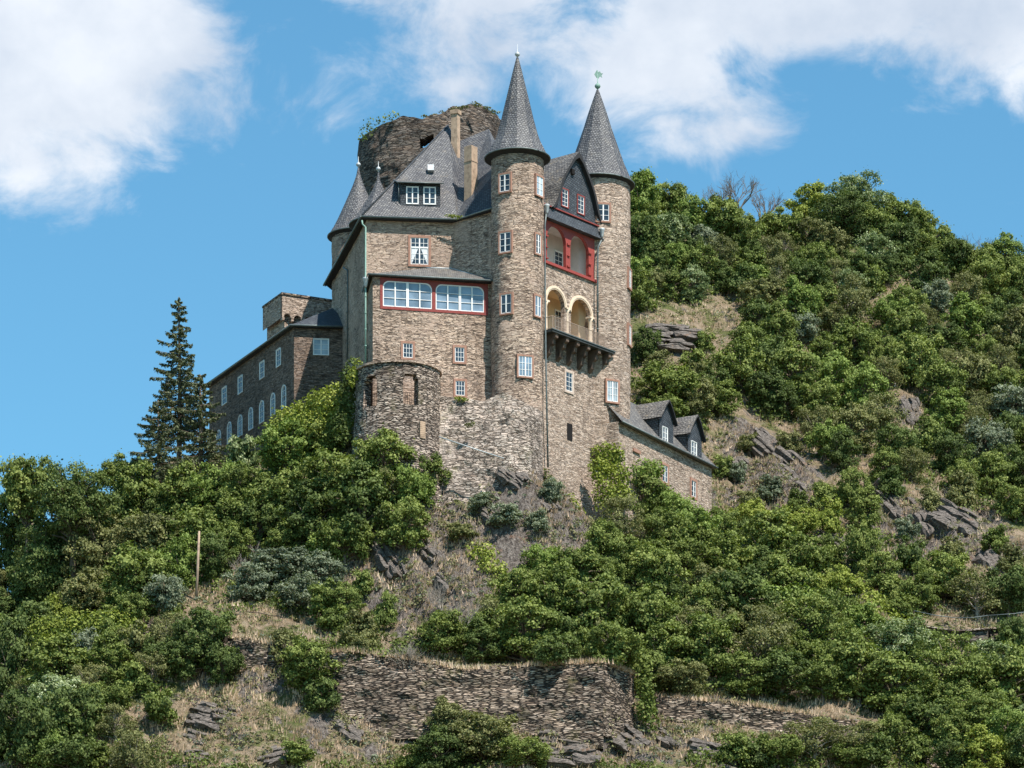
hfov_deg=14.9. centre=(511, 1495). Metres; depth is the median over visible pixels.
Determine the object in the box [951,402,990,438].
tree
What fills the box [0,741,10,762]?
tree
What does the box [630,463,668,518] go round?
tree
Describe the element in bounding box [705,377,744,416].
tree
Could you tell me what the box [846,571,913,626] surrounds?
ivy
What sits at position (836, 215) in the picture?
tree
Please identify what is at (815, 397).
tree
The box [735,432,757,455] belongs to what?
bush
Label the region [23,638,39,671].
bush
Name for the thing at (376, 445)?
tree
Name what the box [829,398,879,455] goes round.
tree
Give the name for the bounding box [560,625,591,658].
bush
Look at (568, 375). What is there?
window
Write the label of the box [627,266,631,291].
window
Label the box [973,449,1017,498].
tree
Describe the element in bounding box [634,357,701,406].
tree
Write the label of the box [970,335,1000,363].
tree
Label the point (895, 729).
tree
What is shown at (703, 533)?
tree
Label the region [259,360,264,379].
window
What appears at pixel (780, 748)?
tree
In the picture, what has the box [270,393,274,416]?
window
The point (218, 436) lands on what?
window
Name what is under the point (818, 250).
tree
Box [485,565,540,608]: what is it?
tree
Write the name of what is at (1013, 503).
tree
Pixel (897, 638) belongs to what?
tree
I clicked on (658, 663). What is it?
tree
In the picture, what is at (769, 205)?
tree
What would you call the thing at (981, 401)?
tree
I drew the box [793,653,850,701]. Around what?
tree
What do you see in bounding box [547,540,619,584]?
tree
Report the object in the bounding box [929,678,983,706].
tree
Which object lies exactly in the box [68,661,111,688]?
tree
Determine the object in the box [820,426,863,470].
tree
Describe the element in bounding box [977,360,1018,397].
tree
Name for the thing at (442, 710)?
tree
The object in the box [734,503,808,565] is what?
tree
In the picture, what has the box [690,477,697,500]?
window
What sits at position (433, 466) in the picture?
tree
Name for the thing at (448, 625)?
tree
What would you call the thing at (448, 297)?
window
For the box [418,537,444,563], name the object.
rock outcrop
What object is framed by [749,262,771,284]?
bush
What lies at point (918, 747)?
bush
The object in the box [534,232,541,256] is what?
window
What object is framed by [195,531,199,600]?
wooden pole
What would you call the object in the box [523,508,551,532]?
bush
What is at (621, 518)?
tree
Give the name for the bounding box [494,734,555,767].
tree
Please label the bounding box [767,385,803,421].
tree
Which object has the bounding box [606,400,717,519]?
dormer house
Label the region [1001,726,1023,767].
tree
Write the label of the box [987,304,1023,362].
tree
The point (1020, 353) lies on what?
tree
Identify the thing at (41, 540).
tree
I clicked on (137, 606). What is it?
tree
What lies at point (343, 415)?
ivy
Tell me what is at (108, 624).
tree
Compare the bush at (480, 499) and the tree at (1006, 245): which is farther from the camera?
the tree at (1006, 245)
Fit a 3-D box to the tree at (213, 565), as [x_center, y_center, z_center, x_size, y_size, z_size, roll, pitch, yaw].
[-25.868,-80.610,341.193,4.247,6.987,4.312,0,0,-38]
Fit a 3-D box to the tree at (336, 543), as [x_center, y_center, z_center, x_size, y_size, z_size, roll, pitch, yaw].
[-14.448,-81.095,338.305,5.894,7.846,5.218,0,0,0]
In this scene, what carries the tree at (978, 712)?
on the hillside
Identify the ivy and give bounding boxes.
[330,356,358,445]
[346,357,362,387]
[465,541,512,588]
[543,468,551,481]
[567,492,585,513]
[587,441,637,513]
[626,458,697,507]
[626,655,660,734]
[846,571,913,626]
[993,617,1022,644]
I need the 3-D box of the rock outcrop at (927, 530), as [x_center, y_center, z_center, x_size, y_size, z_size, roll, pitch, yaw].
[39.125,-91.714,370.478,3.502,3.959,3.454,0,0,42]
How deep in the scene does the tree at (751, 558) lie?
352.56 m
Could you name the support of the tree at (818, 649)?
on the hillside
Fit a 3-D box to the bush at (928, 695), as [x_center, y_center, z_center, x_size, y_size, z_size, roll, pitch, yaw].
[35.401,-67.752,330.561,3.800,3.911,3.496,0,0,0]
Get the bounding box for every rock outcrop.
[183,701,242,732]
[183,728,209,745]
[184,749,208,761]
[257,745,287,767]
[333,716,363,743]
[369,541,407,581]
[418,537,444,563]
[432,570,451,596]
[477,504,498,524]
[496,466,529,490]
[534,729,600,767]
[539,495,562,512]
[608,724,651,753]
[645,323,701,354]
[655,724,679,748]
[685,737,740,767]
[731,456,749,466]
[747,427,778,458]
[767,445,809,479]
[791,480,821,508]
[813,529,847,555]
[872,478,916,518]
[894,397,920,425]
[910,508,937,539]
[925,498,979,537]
[971,549,1007,573]
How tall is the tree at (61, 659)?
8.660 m
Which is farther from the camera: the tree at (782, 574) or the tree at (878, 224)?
the tree at (878, 224)
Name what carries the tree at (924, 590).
on the hillside
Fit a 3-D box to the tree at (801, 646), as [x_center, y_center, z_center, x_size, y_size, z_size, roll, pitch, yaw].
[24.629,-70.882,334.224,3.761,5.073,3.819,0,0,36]
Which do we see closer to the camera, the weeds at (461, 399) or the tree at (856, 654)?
the tree at (856, 654)
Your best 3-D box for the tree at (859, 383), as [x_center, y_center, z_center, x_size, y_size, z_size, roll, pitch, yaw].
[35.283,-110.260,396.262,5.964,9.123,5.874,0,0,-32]
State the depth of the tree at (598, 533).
339.72 m
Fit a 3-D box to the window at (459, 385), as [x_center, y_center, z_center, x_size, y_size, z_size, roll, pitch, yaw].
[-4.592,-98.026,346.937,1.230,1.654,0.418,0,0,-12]
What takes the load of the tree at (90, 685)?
on the hillside
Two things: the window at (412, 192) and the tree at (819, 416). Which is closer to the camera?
the window at (412, 192)
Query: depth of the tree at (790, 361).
393.85 m
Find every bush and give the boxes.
[7,565,25,593]
[7,586,36,615]
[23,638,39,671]
[33,576,60,599]
[81,736,109,767]
[101,588,123,609]
[115,660,152,693]
[116,618,160,660]
[142,681,180,725]
[226,434,261,467]
[226,553,249,576]
[247,536,263,552]
[268,627,301,662]
[279,738,316,765]
[301,677,342,713]
[304,576,348,617]
[305,532,337,558]
[315,603,349,632]
[321,482,340,516]
[334,608,379,643]
[342,633,379,660]
[350,567,373,596]
[358,110,399,140]
[369,588,398,629]
[396,743,425,767]
[423,579,446,611]
[443,520,480,542]
[462,608,500,633]
[466,491,496,513]
[486,502,522,526]
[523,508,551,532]
[536,476,564,503]
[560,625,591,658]
[579,611,608,656]
[595,569,633,599]
[630,256,654,273]
[637,536,668,558]
[642,349,673,373]
[673,640,702,664]
[678,348,712,371]
[683,561,725,586]
[684,358,710,381]
[690,223,719,245]
[693,330,718,350]
[712,454,734,480]
[714,729,753,765]
[720,261,758,293]
[724,460,747,483]
[733,488,765,508]
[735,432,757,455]
[735,741,768,767]
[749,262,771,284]
[754,473,783,500]
[766,599,793,624]
[776,429,804,452]
[779,712,850,758]
[781,248,808,268]
[782,487,809,513]
[808,480,838,509]
[811,494,845,536]
[848,731,894,765]
[863,263,889,296]
[876,465,907,498]
[876,573,907,604]
[890,241,916,273]
[892,513,922,541]
[895,533,929,573]
[900,732,933,766]
[916,414,947,450]
[916,487,944,511]
[922,670,941,703]
[938,535,970,563]
[943,469,979,510]
[962,414,1015,461]
[980,523,1012,554]
[980,687,1015,713]
[995,543,1023,573]
[996,639,1023,656]
[1014,704,1023,720]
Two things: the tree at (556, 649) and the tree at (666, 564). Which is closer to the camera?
the tree at (556, 649)
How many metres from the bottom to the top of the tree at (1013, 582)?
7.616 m
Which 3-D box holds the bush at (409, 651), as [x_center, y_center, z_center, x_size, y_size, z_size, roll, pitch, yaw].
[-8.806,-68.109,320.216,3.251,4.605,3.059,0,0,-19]
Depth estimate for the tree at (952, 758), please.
318.70 m
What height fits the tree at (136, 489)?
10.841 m
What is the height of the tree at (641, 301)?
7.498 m
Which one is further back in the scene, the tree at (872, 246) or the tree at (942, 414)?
the tree at (872, 246)
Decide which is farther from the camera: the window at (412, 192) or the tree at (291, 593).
the window at (412, 192)
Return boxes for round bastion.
[352,359,442,516]
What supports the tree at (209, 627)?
on the hillside
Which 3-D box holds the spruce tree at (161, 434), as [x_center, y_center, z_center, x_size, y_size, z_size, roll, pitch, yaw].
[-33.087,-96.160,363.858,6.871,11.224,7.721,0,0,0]
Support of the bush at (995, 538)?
on the hillside
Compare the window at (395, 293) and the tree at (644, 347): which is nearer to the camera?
the window at (395, 293)
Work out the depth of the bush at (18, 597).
349.17 m
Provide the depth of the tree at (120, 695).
321.52 m
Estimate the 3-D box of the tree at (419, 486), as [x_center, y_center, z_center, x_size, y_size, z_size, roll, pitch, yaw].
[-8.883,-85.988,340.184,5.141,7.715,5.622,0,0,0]
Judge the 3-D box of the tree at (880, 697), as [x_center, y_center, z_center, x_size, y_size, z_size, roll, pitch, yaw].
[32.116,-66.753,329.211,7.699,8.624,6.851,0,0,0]
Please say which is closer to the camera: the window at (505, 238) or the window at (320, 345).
the window at (505, 238)
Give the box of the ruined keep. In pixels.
[357,104,500,195]
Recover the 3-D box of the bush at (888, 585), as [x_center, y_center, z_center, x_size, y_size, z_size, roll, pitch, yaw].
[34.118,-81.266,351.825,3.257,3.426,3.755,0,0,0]
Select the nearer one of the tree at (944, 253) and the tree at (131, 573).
the tree at (131, 573)
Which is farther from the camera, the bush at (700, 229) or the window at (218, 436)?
the bush at (700, 229)
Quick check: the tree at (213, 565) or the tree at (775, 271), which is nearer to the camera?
the tree at (213, 565)
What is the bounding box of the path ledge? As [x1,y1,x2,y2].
[913,624,1023,643]
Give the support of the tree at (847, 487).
on the hillside
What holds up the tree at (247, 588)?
on the hillside
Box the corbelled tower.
[262,292,331,339]
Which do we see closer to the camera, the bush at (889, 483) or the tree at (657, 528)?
the tree at (657, 528)
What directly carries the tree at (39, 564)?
on the hillside
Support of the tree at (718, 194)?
on the hillside
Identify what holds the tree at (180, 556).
on the hillside
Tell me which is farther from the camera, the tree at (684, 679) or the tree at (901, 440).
the tree at (901, 440)
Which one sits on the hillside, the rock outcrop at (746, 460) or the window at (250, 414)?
the rock outcrop at (746, 460)
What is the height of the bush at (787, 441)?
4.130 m
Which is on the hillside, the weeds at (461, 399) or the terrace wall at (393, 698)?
the terrace wall at (393, 698)
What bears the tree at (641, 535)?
on the hillside
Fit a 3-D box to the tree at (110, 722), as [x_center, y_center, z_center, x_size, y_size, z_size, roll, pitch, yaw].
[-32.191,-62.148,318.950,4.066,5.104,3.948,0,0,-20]
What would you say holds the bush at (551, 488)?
on the hillside
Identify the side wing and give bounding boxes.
[205,308,342,460]
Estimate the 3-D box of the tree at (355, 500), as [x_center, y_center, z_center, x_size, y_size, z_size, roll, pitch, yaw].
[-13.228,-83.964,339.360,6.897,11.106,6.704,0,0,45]
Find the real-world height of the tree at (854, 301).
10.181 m
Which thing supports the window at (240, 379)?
in the side wing
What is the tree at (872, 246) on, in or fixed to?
on the hillside
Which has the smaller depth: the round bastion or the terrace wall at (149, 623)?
the terrace wall at (149, 623)
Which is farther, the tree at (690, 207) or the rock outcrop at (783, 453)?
the tree at (690, 207)
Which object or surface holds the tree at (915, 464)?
on the hillside
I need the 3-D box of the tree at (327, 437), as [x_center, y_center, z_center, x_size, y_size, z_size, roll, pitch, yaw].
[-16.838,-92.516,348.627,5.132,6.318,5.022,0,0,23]
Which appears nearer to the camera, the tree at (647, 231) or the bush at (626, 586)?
the bush at (626, 586)
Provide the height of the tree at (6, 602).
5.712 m
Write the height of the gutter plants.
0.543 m
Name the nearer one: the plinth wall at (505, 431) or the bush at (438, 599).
the bush at (438, 599)
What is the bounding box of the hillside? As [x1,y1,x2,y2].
[0,210,1023,767]
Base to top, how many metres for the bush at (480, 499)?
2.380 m
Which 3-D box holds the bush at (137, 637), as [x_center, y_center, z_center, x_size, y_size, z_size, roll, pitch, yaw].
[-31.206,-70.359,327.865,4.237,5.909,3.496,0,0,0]
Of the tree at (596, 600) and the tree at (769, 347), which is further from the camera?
the tree at (769, 347)
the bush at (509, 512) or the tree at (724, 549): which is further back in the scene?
the tree at (724, 549)
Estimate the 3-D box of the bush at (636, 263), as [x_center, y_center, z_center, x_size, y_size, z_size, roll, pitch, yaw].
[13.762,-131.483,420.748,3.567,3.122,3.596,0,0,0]
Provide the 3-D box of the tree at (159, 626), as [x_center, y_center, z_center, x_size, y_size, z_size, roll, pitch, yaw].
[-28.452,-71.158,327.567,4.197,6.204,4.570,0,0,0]
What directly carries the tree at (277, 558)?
on the hillside
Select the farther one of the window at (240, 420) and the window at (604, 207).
the window at (240, 420)
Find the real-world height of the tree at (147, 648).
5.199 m
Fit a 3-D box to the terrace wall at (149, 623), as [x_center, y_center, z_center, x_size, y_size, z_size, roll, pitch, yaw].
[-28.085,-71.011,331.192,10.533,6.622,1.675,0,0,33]
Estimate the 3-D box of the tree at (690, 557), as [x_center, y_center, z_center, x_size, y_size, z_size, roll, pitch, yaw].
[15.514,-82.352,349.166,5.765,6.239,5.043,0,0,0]
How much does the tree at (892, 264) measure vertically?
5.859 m
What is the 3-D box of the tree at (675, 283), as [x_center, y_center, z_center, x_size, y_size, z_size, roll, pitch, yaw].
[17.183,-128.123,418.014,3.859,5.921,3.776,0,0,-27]
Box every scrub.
[1,222,1022,767]
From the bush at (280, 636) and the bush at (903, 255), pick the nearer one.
the bush at (280, 636)
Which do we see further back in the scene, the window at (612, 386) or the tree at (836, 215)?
the tree at (836, 215)
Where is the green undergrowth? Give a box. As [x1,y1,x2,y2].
[9,191,1023,767]
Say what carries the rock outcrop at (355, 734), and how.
on the hillside
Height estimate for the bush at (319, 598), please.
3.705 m
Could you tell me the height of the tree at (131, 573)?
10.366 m
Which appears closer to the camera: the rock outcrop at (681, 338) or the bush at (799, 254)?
the rock outcrop at (681, 338)
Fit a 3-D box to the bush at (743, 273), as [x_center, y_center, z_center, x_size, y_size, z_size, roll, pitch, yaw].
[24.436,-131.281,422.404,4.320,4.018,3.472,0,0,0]
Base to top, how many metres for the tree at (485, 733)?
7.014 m
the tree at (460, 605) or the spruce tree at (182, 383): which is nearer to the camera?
the tree at (460, 605)
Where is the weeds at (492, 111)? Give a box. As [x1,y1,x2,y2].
[421,101,500,117]
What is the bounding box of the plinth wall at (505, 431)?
[439,392,542,505]
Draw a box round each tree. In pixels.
[0,449,55,552]
[0,492,42,591]
[0,564,14,597]
[0,586,17,623]
[0,597,67,647]
[0,607,40,695]
[0,684,8,697]
[0,685,60,767]
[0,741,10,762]
[4,515,78,603]
[7,676,34,697]
[17,630,92,696]
[23,526,65,557]
[23,670,81,710]
[23,724,66,767]
[25,455,129,583]
[36,730,100,767]
[41,682,111,743]
[42,592,90,627]
[51,565,112,616]
[54,503,127,584]
[57,547,82,577]
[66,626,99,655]
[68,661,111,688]
[77,681,111,720]
[80,628,135,684]
[88,448,142,491]
[91,617,131,655]
[92,677,134,713]
[93,601,127,621]
[93,699,138,740]
[97,490,122,528]
[97,539,187,609]
[100,456,164,529]
[105,725,168,767]
[114,590,159,630]
[115,509,184,563]
[128,400,190,487]
[130,649,176,687]
[134,297,214,475]
[137,634,176,666]
[140,491,171,515]
[141,572,190,616]
[146,609,188,643]
[148,458,212,515]
[152,531,204,588]
[155,636,212,686]
[161,502,223,544]
[166,603,239,662]
[173,374,227,475]
[173,536,209,569]
[183,457,245,510]
[190,529,239,583]
[199,642,246,686]
[200,487,258,530]
[204,520,258,565]
[215,459,270,508]
[220,561,278,601]
[231,500,278,548]
[243,465,305,514]
[248,545,312,585]
[251,414,313,477]
[255,519,310,561]
[258,491,301,533]
[272,464,319,505]
[272,471,345,540]
[272,569,320,612]
[277,634,344,695]
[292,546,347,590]
[294,418,351,457]
[297,446,357,504]
[310,514,377,572]
[325,457,400,543]
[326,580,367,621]
[350,423,421,492]
[373,463,402,504]
[373,491,433,552]
[387,461,438,514]
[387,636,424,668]
[408,721,471,767]
[415,607,467,654]
[417,451,452,490]
[421,695,469,734]
[440,708,518,763]
[444,592,479,632]
[455,615,508,664]
[473,592,515,625]
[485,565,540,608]
[487,590,565,663]
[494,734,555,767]
[515,562,552,585]
[518,542,565,571]
[520,559,587,618]
[526,607,579,642]
[527,630,582,667]
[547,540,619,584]
[558,568,633,637]
[582,517,625,561]
[582,620,650,666]
[587,489,647,540]
[587,553,630,584]
[602,599,636,639]
[603,529,648,576]
[606,580,681,638]
[624,516,648,540]
[626,541,694,594]
[630,166,664,223]
[630,211,671,258]
[630,265,660,312]
[630,325,664,363]
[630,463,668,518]
[631,199,666,226]
[631,648,667,691]
[632,171,658,201]
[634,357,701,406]
[639,241,672,274]
[641,264,670,298]
[641,390,689,417]
[641,506,693,552]
[641,616,695,668]
[643,489,695,522]
[651,575,691,601]
[652,654,710,696]
[654,180,692,214]
[656,210,695,249]
[659,265,689,301]
[665,242,689,273]
[668,535,714,581]
[669,607,757,678]
[670,601,706,631]
[671,579,730,621]
[673,502,722,546]
[675,233,705,249]
[676,192,712,235]
[676,374,718,421]
[677,263,712,302]
[681,241,719,282]
[686,521,723,549]
[688,528,752,580]
[690,594,747,631]
[694,562,784,633]
[697,192,754,247]
[697,364,733,393]
[701,184,732,201]
[701,231,738,266]
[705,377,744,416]
[708,260,735,295]
[708,507,741,537]
[710,331,767,395]
[714,648,769,697]
[719,171,767,207]
[726,208,767,252]
[727,243,770,277]
[727,319,773,352]
[727,497,769,530]
[727,601,798,673]
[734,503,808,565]
[736,275,787,314]
[736,516,761,536]
[737,553,753,571]
[738,296,771,333]
[738,602,776,638]
[741,237,763,257]
[743,365,795,417]
[745,544,775,579]
[751,187,783,219]
[751,202,805,245]
[751,334,786,382]
[751,731,808,767]
[754,645,818,703]
[756,232,790,269]
[758,300,804,344]
[761,554,823,615]
[762,252,791,284]
[762,579,835,611]
[765,336,823,397]
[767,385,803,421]
[767,586,861,657]
[771,229,800,254]
[773,277,805,294]
[775,532,836,582]
[777,274,822,316]
[780,504,820,545]
[781,636,815,669]
[783,179,827,224]
[784,257,832,290]
[790,309,823,345]
[791,215,843,250]
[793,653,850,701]
[795,376,843,419]
[798,240,839,272]
[798,400,833,436]
[802,638,846,663]
[803,415,845,459]
[806,188,871,236]
[806,330,850,360]
[807,280,845,321]
[809,346,850,401]
[810,560,868,610]
[815,532,845,563]
[815,629,901,705]
[816,303,848,333]
[819,165,892,219]
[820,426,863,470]
[821,257,849,284]
[821,597,859,638]
[823,718,896,748]
[824,270,876,328]
[825,229,854,258]
[826,741,878,767]
[827,315,884,367]
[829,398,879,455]
[833,464,871,507]
[835,267,869,292]
[836,356,892,412]
[836,516,882,573]
[836,600,890,640]
[838,246,872,277]
[844,483,883,528]
[849,613,945,664]
[852,228,895,271]
[853,201,897,245]
[853,333,887,366]
[853,646,935,711]
[855,550,902,590]
[859,388,910,438]
[864,290,911,334]
[866,443,904,482]
[869,253,903,284]
[870,355,905,386]
[873,422,923,459]
[875,709,917,753]
[876,335,912,374]
[878,591,921,621]
[879,218,926,259]
[879,301,930,351]
[881,190,925,232]
[886,691,925,732]
[888,329,947,391]
[889,283,932,312]
[891,444,930,483]
[894,692,969,739]
[898,568,942,614]
[900,245,952,295]
[902,629,993,702]
[906,302,941,324]
[906,546,974,601]
[908,198,942,231]
[909,628,952,663]
[911,352,969,408]
[913,220,956,260]
[914,320,969,359]
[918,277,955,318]
[924,385,968,430]
[926,427,976,473]
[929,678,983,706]
[929,709,974,751]
[930,737,973,767]
[931,235,975,276]
[934,233,974,277]
[938,347,960,369]
[939,291,991,347]
[939,681,1022,743]
[943,456,985,494]
[944,566,1011,621]
[948,267,989,304]
[951,346,1000,402]
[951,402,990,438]
[953,722,1012,767]
[960,388,994,420]
[962,636,1023,660]
[963,232,996,255]
[963,252,1013,298]
[964,238,1005,281]
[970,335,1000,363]
[972,291,995,315]
[972,305,1011,341]
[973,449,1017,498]
[974,642,1023,709]
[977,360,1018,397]
[979,561,1023,619]
[981,703,1023,763]
[982,342,1020,373]
[982,379,1023,424]
[985,287,1023,324]
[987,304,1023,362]
[990,228,1023,272]
[990,441,1023,475]
[991,410,1023,458]
[991,482,1023,523]
[995,613,1023,655]
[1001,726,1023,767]
[1003,250,1023,284]
[1005,256,1023,302]
[1007,340,1023,367]
[1008,452,1023,486]
[1011,422,1023,456]
[1013,369,1023,388]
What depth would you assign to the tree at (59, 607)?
342.05 m
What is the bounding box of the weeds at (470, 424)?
[464,421,474,427]
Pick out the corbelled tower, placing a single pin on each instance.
(282, 310)
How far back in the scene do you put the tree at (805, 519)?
361.87 m
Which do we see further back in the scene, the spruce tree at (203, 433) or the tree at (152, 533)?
the spruce tree at (203, 433)
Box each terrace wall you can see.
[141,621,222,645]
[223,636,602,748]
[603,663,633,737]
[656,696,860,737]
[908,749,948,767]
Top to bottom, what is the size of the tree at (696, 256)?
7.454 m
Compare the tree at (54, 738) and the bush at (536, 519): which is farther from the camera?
the bush at (536, 519)
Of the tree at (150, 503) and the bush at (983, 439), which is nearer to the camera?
the tree at (150, 503)
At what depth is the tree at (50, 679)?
320.82 m
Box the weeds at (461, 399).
[453,396,468,402]
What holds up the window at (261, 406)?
in the side wing
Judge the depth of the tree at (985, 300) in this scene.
433.11 m
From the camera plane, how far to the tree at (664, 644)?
326.19 m
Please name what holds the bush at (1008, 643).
on the hillside
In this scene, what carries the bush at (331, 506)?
on the hillside
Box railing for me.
[914,610,1023,617]
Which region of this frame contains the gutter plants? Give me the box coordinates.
[444,214,461,219]
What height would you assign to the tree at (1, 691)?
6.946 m
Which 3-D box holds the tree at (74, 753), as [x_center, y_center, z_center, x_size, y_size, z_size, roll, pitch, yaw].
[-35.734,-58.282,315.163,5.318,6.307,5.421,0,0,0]
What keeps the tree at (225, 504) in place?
on the hillside
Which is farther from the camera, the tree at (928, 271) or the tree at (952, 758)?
the tree at (928, 271)
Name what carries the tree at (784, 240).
on the hillside
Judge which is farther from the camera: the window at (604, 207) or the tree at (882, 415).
the tree at (882, 415)
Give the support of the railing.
on the path ledge
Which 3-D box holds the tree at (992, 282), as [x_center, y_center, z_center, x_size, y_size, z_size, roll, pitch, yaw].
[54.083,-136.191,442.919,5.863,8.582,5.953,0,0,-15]
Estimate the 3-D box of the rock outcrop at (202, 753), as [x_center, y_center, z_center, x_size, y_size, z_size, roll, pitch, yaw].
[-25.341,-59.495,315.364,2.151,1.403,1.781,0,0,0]
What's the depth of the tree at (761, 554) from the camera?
350.52 m
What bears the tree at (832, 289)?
on the hillside
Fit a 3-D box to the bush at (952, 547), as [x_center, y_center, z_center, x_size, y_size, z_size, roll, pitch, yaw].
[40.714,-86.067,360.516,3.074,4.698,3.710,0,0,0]
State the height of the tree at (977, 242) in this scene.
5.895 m
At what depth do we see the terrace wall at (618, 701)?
319.47 m
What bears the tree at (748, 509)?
on the hillside
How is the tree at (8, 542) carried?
on the hillside
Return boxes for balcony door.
[554,309,560,329]
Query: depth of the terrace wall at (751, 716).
323.81 m
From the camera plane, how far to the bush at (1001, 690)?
329.05 m
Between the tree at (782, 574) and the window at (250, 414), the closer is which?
the tree at (782, 574)
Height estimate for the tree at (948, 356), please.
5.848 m
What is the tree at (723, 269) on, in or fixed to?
on the hillside
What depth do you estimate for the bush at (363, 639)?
321.23 m
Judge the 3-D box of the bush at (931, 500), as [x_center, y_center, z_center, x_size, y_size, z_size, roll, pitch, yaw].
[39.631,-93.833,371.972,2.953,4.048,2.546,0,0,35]
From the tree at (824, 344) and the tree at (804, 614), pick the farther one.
the tree at (824, 344)
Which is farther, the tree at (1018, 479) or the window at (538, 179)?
the tree at (1018, 479)
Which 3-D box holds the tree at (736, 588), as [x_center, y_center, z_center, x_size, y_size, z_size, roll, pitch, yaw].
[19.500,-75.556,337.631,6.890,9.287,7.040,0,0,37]
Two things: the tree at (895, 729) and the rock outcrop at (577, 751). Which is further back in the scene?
the tree at (895, 729)
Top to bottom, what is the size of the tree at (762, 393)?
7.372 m
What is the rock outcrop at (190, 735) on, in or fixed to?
on the hillside
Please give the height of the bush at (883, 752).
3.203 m
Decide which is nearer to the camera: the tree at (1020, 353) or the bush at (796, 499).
the bush at (796, 499)
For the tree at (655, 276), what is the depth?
416.95 m
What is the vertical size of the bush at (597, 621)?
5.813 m
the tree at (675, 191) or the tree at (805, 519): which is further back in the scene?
the tree at (675, 191)
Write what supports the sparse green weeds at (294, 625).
on the hillside
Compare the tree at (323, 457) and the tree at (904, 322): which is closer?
the tree at (323, 457)
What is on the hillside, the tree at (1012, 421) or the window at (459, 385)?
the tree at (1012, 421)
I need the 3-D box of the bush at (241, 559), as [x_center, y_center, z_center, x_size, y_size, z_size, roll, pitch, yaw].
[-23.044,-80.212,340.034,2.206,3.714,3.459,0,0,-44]
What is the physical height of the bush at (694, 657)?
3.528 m
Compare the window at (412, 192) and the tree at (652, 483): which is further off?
the tree at (652, 483)
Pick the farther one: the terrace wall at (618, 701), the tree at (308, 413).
the tree at (308, 413)
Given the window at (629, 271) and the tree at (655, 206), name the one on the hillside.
the tree at (655, 206)
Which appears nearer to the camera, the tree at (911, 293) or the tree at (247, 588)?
the tree at (247, 588)
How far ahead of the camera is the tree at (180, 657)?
324.37 m
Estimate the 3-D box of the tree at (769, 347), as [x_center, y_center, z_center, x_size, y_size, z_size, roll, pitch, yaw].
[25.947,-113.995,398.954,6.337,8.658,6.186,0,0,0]
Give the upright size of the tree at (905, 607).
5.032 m
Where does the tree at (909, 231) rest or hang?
on the hillside
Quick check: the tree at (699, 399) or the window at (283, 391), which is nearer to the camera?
the window at (283, 391)
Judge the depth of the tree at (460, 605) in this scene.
326.12 m
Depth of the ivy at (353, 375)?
343.57 m
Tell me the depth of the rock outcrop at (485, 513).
340.52 m
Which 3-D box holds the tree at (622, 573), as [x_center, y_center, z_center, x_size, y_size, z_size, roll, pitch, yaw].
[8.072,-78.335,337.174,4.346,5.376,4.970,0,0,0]
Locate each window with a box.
[216,430,220,451]
[222,385,226,405]
[227,422,231,443]
[237,415,242,436]
[238,374,242,394]
[248,407,252,430]
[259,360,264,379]
[259,400,263,423]
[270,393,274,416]
[276,347,280,367]
[281,385,285,408]
[313,338,328,355]
[383,281,431,308]
[401,341,414,359]
[406,186,418,203]
[408,235,430,266]
[423,187,435,204]
[436,284,483,311]
[453,345,466,363]
[453,378,466,397]
[498,171,511,194]
[498,230,512,254]
[499,292,513,315]
[516,354,533,378]
[533,293,541,318]
[534,173,543,198]
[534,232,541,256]
[554,249,562,265]
[561,188,568,208]
[564,369,573,394]
[577,194,584,215]
[595,202,610,222]
[605,378,619,404]
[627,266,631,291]
[627,322,631,347]
[661,462,668,485]
[662,426,667,441]
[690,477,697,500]
[691,440,696,455]
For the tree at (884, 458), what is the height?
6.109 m
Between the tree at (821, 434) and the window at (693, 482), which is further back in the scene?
the tree at (821, 434)
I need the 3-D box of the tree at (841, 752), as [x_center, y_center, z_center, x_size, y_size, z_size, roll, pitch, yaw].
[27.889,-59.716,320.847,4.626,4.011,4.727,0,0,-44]
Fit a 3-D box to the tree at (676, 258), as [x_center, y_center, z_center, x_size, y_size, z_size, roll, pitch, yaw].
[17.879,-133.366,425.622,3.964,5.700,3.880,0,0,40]
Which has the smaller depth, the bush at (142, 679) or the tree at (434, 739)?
the tree at (434, 739)
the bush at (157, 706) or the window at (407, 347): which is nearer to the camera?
the bush at (157, 706)
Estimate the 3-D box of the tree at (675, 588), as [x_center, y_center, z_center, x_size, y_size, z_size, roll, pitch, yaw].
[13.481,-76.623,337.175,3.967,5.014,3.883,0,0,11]
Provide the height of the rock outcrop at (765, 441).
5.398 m
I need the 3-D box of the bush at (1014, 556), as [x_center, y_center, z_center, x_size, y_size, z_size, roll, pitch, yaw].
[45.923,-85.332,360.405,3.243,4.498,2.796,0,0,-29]
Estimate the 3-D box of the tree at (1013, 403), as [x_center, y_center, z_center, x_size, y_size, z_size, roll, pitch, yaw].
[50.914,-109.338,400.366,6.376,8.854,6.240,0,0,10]
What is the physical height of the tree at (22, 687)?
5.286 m
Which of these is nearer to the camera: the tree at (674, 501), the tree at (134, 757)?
the tree at (134, 757)
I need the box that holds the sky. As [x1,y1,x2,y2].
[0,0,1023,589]
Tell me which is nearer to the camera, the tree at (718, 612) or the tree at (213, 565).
the tree at (718, 612)
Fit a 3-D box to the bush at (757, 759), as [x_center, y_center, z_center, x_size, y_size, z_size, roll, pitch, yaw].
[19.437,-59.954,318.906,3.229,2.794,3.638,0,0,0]
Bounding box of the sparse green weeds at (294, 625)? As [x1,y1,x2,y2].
[94,251,1023,767]
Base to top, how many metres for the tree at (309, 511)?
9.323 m
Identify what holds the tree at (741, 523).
on the hillside

